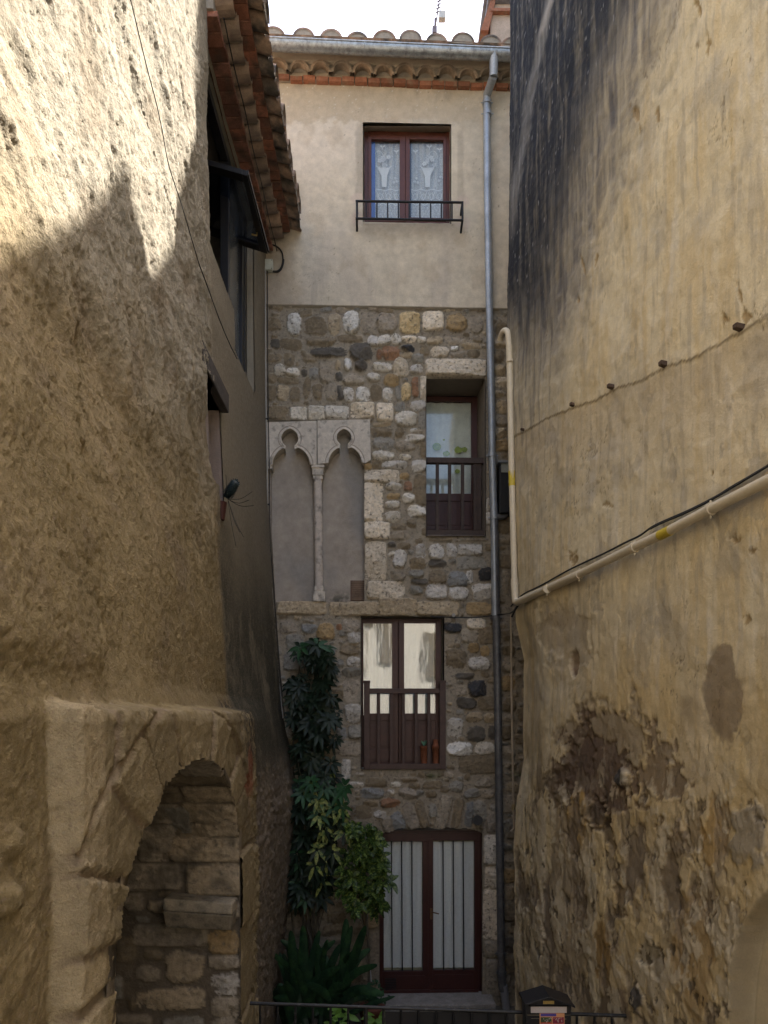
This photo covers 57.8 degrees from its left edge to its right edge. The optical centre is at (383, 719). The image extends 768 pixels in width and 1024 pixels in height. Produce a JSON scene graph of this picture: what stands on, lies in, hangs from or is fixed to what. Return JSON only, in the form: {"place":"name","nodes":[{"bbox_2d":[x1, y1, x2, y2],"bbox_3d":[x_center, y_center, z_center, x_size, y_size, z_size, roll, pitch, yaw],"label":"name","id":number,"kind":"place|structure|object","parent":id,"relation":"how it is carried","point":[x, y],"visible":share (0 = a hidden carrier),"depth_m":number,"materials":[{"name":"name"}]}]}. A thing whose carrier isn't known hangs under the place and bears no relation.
{"place":"outdoors","nodes":[
{"label":"outdoors","id":0,"kind":"place"},
{"bbox_2d":[268,0,482,41],"label":"sky","id":1,"kind":"structure","parent":0,"point":[368,17],"materials":[{"name":"white"}]},
{"bbox_2d":[274,1006,514,1023],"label":"courtyard ground","id":2,"kind":"structure","parent":0,"point":[511,1018],"depth_m":8.25,"materials":[{"name":"grey stone"}]},
{"bbox_2d":[287,768,355,969],"bbox_3d":[-0.754,2.018,8.205,0.883,3.068,0.610,0,0,0],"label":"variegated plant","id":3,"kind":"object","parent":2,"relation":"on","point":[314,863],"visible":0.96,"depth_m":8.06,"materials":[{"name":"green plant"}]},
{"bbox_2d":[273,919,394,1023],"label":"aspidistra","id":4,"kind":"object","parent":2,"relation":"on","point":[326,981],"visible":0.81,"depth_m":7.50,"materials":[{"name":"green plant"}]},
{"bbox_2d":[323,1003,381,1023],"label":"plant","id":5,"kind":"object","parent":2,"relation":"on","point":[337,1012],"visible":0.73,"depth_m":6.73,"materials":[{"name":"green plant"}]},
{"bbox_2d":[332,820,398,982],"bbox_3d":[-0.221,2.353,7.964,0.783,2.395,0.523,0,0,0],"label":"spotted shrub","id":6,"kind":"object","parent":2,"relation":"on","point":[364,851],"visible":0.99,"depth_m":7.89,"materials":[{"name":"green plant"}]},
{"bbox_2d":[354,979,389,1023],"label":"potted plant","id":7,"kind":"object","parent":2,"relation":"on","point":[376,1012],"visible":0.38,"depth_m":7.84,"materials":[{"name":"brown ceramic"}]},
{"label":"ground","id":8,"kind":"structure","parent":0,"visible":0},
{"bbox_2d":[0,0,301,1023],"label":"house","id":9,"kind":"structure","parent":8,"relation":"on","point":[146,804],"depth_m":3.79,"materials":[{"name":"paint"}]},
{"bbox_2d":[130,0,236,358],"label":"cable","id":10,"kind":"object","parent":9,"relation":"attached to","point":[173,179],"visible":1,"depth_m":4.53,"materials":[{"name":"black rubber"}]},
{"bbox_2d":[220,478,253,544],"bbox_3d":[-1.293,-1.746,5.874,0.416,0.600,0.149,0,0,39],"label":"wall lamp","id":11,"kind":"object","parent":9,"relation":"on","point":[231,488],"visible":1,"depth_m":5.89,"materials":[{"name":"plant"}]},
{"bbox_2d":[207,80,268,375],"bbox_3d":[-1.647,-4.650,6.750,0.806,2.100,2.500,0,0,0],"label":"window","id":12,"kind":"structure","parent":9,"relation":"in","point":[232,233],"depth_m":7.15,"materials":[{"name":"paint"}]},
{"bbox_2d":[223,17,276,250],"bbox_3d":[-1.300,-5.681,7.050,0.012,0.047,2.801,0,0,0],"label":"cable","id":13,"kind":"object","parent":9,"relation":"attached to","point":[248,126],"visible":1,"depth_m":6.63,"materials":[{"name":"black rubber"}]},
{"bbox_2d":[265,270,284,717],"bbox_3d":[-1.327,-2.751,8.472,0.248,5.471,0.054,0,0,0],"label":"conduit","id":14,"kind":"object","parent":9,"relation":"attached to","point":[266,384],"visible":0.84,"depth_m":8.48,"materials":[{"name":"grey plastic"}]},
{"bbox_2d":[266,0,523,1011],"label":"stone house","id":15,"kind":"structure","parent":8,"relation":"on","point":[378,462],"depth_m":8.60,"materials":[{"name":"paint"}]},
{"bbox_2d":[265,259,272,272],"bbox_3d":[-1.419,-5.538,8.495,0.131,0.129,0.087,0,0,0],"label":"junction box","id":16,"kind":"object","parent":15,"relation":"attached to","point":[269,265],"visible":0.52,"depth_m":8.46,"materials":[{"name":"white plastic"}]},
{"bbox_2d":[272,244,283,272],"bbox_3d":[-1.307,-5.643,8.505,0.179,0.352,0.026,0,0,-2],"label":"cable","id":17,"kind":"object","parent":16,"relation":"hanging from","point":[278,270],"visible":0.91,"depth_m":8.50,"materials":[{"name":"black rubber"}]},
{"bbox_2d":[282,638,343,776],"bbox_3d":[-0.851,0.235,8.239,0.781,2.442,0.582,0,0,0],"label":"umbrella plant","id":18,"kind":"object","parent":15,"relation":"attached to","point":[315,720],"visible":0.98,"depth_m":8.13,"materials":[{"name":"green plant"}]},
{"bbox_2d":[267,419,370,601],"bbox_3d":[-0.800,-2.567,8.602,1.271,2.235,0.194,0,0,-2],"label":"blind window","id":19,"kind":"structure","parent":15,"relation":"in","point":[317,467],"depth_m":8.69,"materials":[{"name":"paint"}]},
{"bbox_2d":[361,616,443,766],"bbox_3d":[0.229,-0.355,8.820,1.097,1.955,0.213,0,0,-2],"label":"window","id":20,"kind":"structure","parent":15,"relation":"in","point":[397,653],"depth_m":8.77,"materials":[{"name":"red wood"}]},
{"bbox_2d":[363,124,450,223],"bbox_3d":[0.305,-6.957,8.873,1.207,1.571,0.448,0,0,0],"label":"window","id":21,"kind":"structure","parent":15,"relation":"in","point":[397,165],"depth_m":8.74,"materials":[{"name":"brown wood"}]},
{"bbox_2d":[420,741,426,763],"bbox_3d":[0.498,0.406,8.655,0.102,0.305,0.102,0,0,0],"label":"flower pot","id":22,"kind":"object","parent":15,"relation":"on","point":[423,749],"visible":0.98,"depth_m":8.62,"materials":[{"name":"ceramic"}]},
{"bbox_2d":[380,830,482,993],"bbox_3d":[0.598,2.447,8.809,1.427,2.224,0.300,0,0,0],"label":"door","id":23,"kind":"structure","parent":15,"relation":"in","point":[430,934],"depth_m":8.76,"materials":[{"name":"paint"}]},
{"bbox_2d":[432,739,438,763],"bbox_3d":[0.643,0.401,8.654,0.099,0.315,0.099,0,0,0],"label":"flower pot","id":24,"kind":"object","parent":15,"relation":"on","point":[435,749],"visible":0.93,"depth_m":8.62,"materials":[{"name":"ceramic"}]},
{"bbox_2d":[432,0,445,32],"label":"antenna","id":25,"kind":"object","parent":15,"relation":"attached to","point":[442,15],"visible":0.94,"depth_m":9.57,"materials":[{"name":"metal"}]},
{"bbox_2d":[426,396,476,529],"bbox_3d":[0.867,-3.395,9.158,0.864,1.881,0.216,0,0,-2],"label":"window","id":26,"kind":"structure","parent":15,"relation":"in","point":[451,421],"depth_m":9.11,"materials":[{"name":"red wood"}]},
{"bbox_2d":[431,606,518,617],"bbox_3d":[1.004,-1.160,7.722,0.867,0.262,1.664,0,0,0],"label":"cable","id":27,"kind":"object","parent":15,"relation":"attached to","point":[514,611],"visible":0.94,"depth_m":8.54,"materials":[{"name":"grey plastic"}]},
{"bbox_2d":[473,815,482,824],"bbox_3d":[1.152,1.232,8.550,0.134,0.142,0.127,0,0,8],"label":"wall lamp","id":28,"kind":"object","parent":15,"relation":"attached to","point":[477,819],"visible":1,"depth_m":8.50,"materials":[{"name":"black plastic"}]},
{"bbox_2d":[481,52,509,1009],"bbox_3d":[1.338,-1.955,8.487,0.321,11.947,0.468,0,0,39],"label":"downpipe","id":29,"kind":"object","parent":15,"relation":"attached to","point":[495,618],"visible":1,"depth_m":8.52,"materials":[{"name":"metal"}]},
{"bbox_2d":[496,460,509,515],"bbox_3d":[1.476,-2.838,8.559,0.181,0.632,0.215,0,0,0],"label":"meter box","id":30,"kind":"object","parent":15,"relation":"attached to","point":[502,488],"visible":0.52,"depth_m":8.48,"materials":[{"name":"black plastic"}]},
{"bbox_2d":[501,463,508,471],"bbox_3d":[1.488,-3.070,8.486,0.119,0.107,0.018,0,0,-2],"label":"viewing window","id":31,"kind":"structure","parent":30,"relation":"in","point":[504,466],"depth_m":8.48,"materials":[{"name":"grey glass"}]},
{"bbox_2d":[507,0,767,1023],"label":"house","id":32,"kind":"structure","parent":8,"relation":"on","point":[639,198],"depth_m":4.81,"materials":[{"name":"paint"}]},
{"bbox_2d":[509,615,515,831],"bbox_3d":[1.470,0.041,7.946,0.092,2.468,0.148,0,0,0],"label":"thin pipe","id":33,"kind":"object","parent":32,"relation":"attached to","point":[512,747],"visible":0.93,"depth_m":7.89,"materials":[{"name":"grey metal"}]},
{"bbox_2d":[607,383,614,389],"bbox_3d":[1.689,-2.468,5.159,0.072,0.040,0.039,0,0,-13],"label":"peg","id":34,"kind":"object","parent":32,"relation":"attached to","point":[611,386],"visible":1,"depth_m":5.14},
{"bbox_2d":[498,327,767,605],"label":"gas pipe","id":35,"kind":"object","parent":32,"relation":"attached to","point":[710,509],"visible":0.99,"depth_m":5.67,"materials":[{"name":"beige metal"}]},
{"bbox_2d":[510,464,767,606],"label":"cable","id":36,"kind":"object","parent":32,"relation":"attached to","point":[701,504],"visible":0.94,"depth_m":4.47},
{"bbox_2d":[658,360,666,367],"bbox_3d":[1.832,-2.319,4.544,0.076,0.042,0.044,0,0,-13],"label":"peg","id":37,"kind":"object","parent":32,"relation":"attached to","point":[662,363],"visible":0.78,"depth_m":4.53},
{"bbox_2d":[732,322,744,331],"bbox_3d":[1.988,-2.189,3.886,0.075,0.042,0.044,0,0,-13],"label":"peg","id":38,"kind":"object","parent":32,"relation":"attached to","point":[737,326],"visible":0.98,"depth_m":3.87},
{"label":"retaining kerb","id":39,"kind":"structure","parent":8,"relation":"on","visible":0},
{"bbox_2d":[250,1001,626,1023],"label":"iron railing","id":40,"kind":"object","parent":39,"relation":"on","point":[465,1016],"visible":0.94,"depth_m":5.00,"materials":[{"name":"black metal"}]},
{"bbox_2d":[519,985,574,1023],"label":"mailbox","id":41,"kind":"object","parent":40,"relation":"attached to","point":[537,1001],"visible":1,"depth_m":4.84,"materials":[{"name":"black metal"}]},
{"bbox_2d":[540,1013,563,1023],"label":"flyer","id":42,"kind":"object","parent":41,"relation":"hanging from","point":[551,1018],"visible":1,"depth_m":4.83,"materials":[{"name":"paper"}]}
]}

